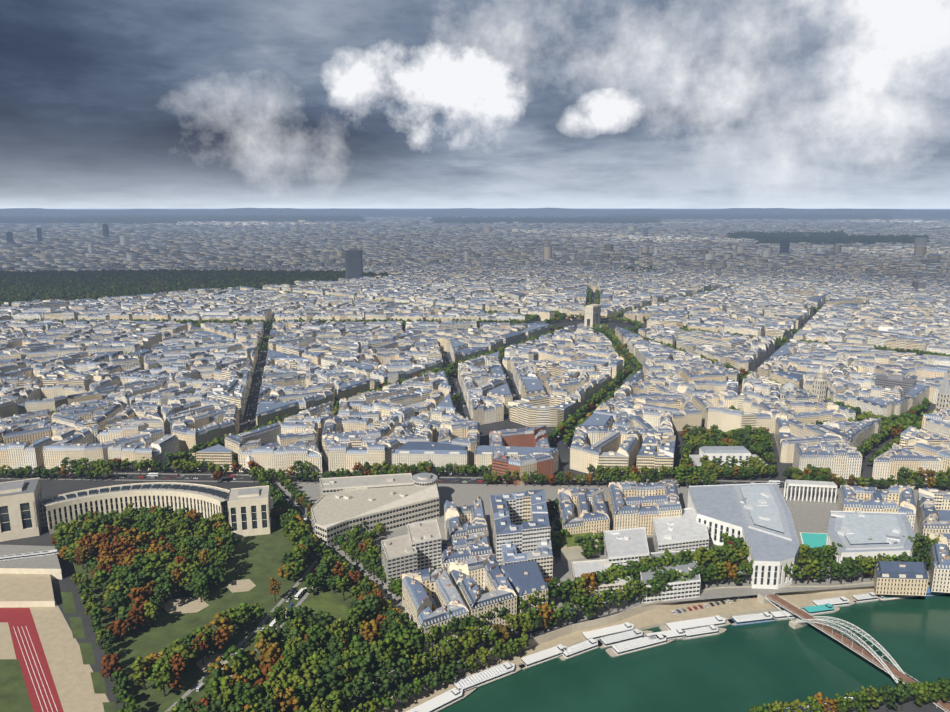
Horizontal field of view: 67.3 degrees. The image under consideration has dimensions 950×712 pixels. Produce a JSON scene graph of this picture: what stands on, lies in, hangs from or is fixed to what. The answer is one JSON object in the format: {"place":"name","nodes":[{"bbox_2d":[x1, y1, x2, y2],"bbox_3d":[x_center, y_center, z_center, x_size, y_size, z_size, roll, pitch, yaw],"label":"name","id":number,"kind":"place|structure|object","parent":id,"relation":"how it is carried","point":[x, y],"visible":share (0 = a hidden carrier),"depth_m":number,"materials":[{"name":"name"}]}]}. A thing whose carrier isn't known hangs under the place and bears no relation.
{"place":"outdoors","nodes":[
{"label":"outdoors","id":0,"kind":"place"},
{"bbox_2d":[0,472,949,711],"bbox_3d":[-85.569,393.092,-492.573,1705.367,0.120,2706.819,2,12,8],"label":"ground","id":1,"kind":"structure","parent":0,"point":[46,659],"depth_m":513.11,"materials":[{"name":"green plant"}]},
{"bbox_2d":[0,477,270,606],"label":"curved palace","id":2,"kind":"structure","parent":1,"relation":"on","point":[27,510],"depth_m":628.70,"materials":[{"name":"beige stone"}]},
{"bbox_2d":[50,503,408,711],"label":"garden trees","id":3,"kind":"object","parent":1,"relation":"on","point":[129,589],"visible":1,"depth_m":491.88,"materials":[{"name":"green plant"}]},
{"bbox_2d":[0,424,949,629],"bbox_3d":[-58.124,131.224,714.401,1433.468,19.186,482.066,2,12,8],"label":"street trees","id":4,"kind":"object","parent":1,"relation":"on","point":[699,437],"visible":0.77,"depth_m":744.49,"materials":[{"name":"green plant"}]},
{"bbox_2d":[311,425,949,651],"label":"buildings","id":5,"kind":"structure","parent":1,"relation":"on","point":[473,574],"depth_m":600.55,"materials":[{"name":"beige stone"}]},
{"bbox_2d":[0,220,949,711],"bbox_3d":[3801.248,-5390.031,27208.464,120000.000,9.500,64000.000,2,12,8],"label":"ground","id":6,"kind":"structure","parent":0,"point":[646,616],"depth_m":544.14,"materials":[{"name":"stone"}]},
{"bbox_2d":[0,268,402,306],"bbox_3d":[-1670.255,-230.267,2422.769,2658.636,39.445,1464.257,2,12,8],"label":"forest","id":7,"kind":"object","parent":6,"relation":"on","point":[27,285],"visible":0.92,"depth_m":2576.33,"materials":[{"name":"green plant"}]},
{"bbox_2d":[0,212,930,271],"bbox_3d":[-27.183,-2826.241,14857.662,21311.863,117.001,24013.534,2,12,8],"label":"distant woods","id":8,"kind":"object","parent":6,"relation":"on","point":[830,237],"visible":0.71,"depth_m":13140.04,"materials":[{"name":"green plant"}]},
{"bbox_2d":[0,298,931,711],"bbox_3d":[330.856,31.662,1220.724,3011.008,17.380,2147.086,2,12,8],"label":"vehicles","id":9,"kind":"object","parent":6,"relation":"on","point":[52,552],"visible":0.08,"depth_m":579.04,"materials":[{"name":"white metal"}]},
{"bbox_2d":[0,346,949,479],"bbox_3d":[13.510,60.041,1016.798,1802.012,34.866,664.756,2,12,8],"label":"city blocks","id":10,"kind":"structure","parent":6,"relation":"on","point":[131,411],"depth_m":937.12,"materials":[{"name":"beige stone"}]},
{"bbox_2d":[0,295,949,385],"bbox_3d":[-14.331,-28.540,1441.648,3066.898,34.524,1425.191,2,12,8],"label":"city blocks","id":11,"kind":"structure","parent":6,"relation":"on","point":[28,348],"depth_m":1501.21,"materials":[{"name":"beige stone"}]},
{"bbox_2d":[0,216,949,274],"bbox_3d":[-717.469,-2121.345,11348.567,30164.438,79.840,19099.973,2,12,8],"label":"distant city","id":12,"kind":"object","parent":6,"relation":"on","point":[193,245],"visible":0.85,"depth_m":5058.15},
{"bbox_2d":[0,262,949,319],"bbox_3d":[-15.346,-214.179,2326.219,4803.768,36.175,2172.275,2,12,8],"label":"city blocks","id":13,"kind":"structure","parent":6,"relation":"on","point":[876,289],"depth_m":2359.40,"materials":[{"name":"beige stone"}]},
{"bbox_2d":[5,224,949,410],"bbox_3d":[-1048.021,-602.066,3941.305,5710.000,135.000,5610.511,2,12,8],"label":"high-rise towers","id":14,"kind":"structure","parent":6,"relation":"on","point":[353,264],"depth_m":1062.72,"materials":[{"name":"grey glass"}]},
{"bbox_2d":[8,288,949,488],"bbox_3d":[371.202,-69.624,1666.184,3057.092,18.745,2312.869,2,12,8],"label":"avenue trees","id":15,"kind":"object","parent":6,"relation":"on","point":[894,426],"visible":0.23,"depth_m":1064.72,"materials":[{"name":"green plant"}]},
{"bbox_2d":[548,319,636,330],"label":"ring of trees","id":16,"kind":"object","parent":6,"relation":"on","point":[563,323],"visible":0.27,"depth_m":1761.68,"materials":[{"name":"green plant"}]},
{"bbox_2d":[584,304,600,326],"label":"triumphal arch","id":17,"kind":"structure","parent":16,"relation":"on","point":[592,312],"depth_m":1730.44,"materials":[{"name":"beige stone"}]},
{"bbox_2d":[239,532,949,711],"bbox_3d":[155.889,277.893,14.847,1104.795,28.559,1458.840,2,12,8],"label":"riverside trees","id":18,"kind":"object","parent":6,"relation":"on","point":[722,567],"visible":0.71,"depth_m":457.59,"materials":[{"name":"green plant"}]},
{"bbox_2d":[439,594,949,711],"bbox_3d":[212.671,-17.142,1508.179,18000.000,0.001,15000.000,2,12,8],"label":"river","id":19,"kind":"structure","parent":6,"relation":"on","point":[743,668],"depth_m":459.53,"materials":[{"name":"liquid"}]},
{"bbox_2d":[406,587,949,711],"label":"moored boats","id":20,"kind":"object","parent":19,"relation":"on","point":[625,638],"visible":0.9,"depth_m":488.47,"materials":[{"name":"white metal"}]},
{"bbox_2d":[757,590,949,711],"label":"arched footbridge","id":21,"kind":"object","parent":6,"relation":"on","point":[769,596],"visible":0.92,"depth_m":472.16,"materials":[{"name":"grey metal"}]},
{"bbox_2d":[0,208,949,219],"bbox_3d":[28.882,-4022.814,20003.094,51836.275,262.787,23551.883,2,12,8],"label":"hills","id":22,"kind":"structure","parent":0,"point":[555,212],"depth_m":20259.66,"materials":[{"name":"grey"}]},
{"bbox_2d":[0,0,949,209],"label":"sky","id":23,"kind":"structure","parent":0,"point":[105,104],"materials":[{"name":"grey"}]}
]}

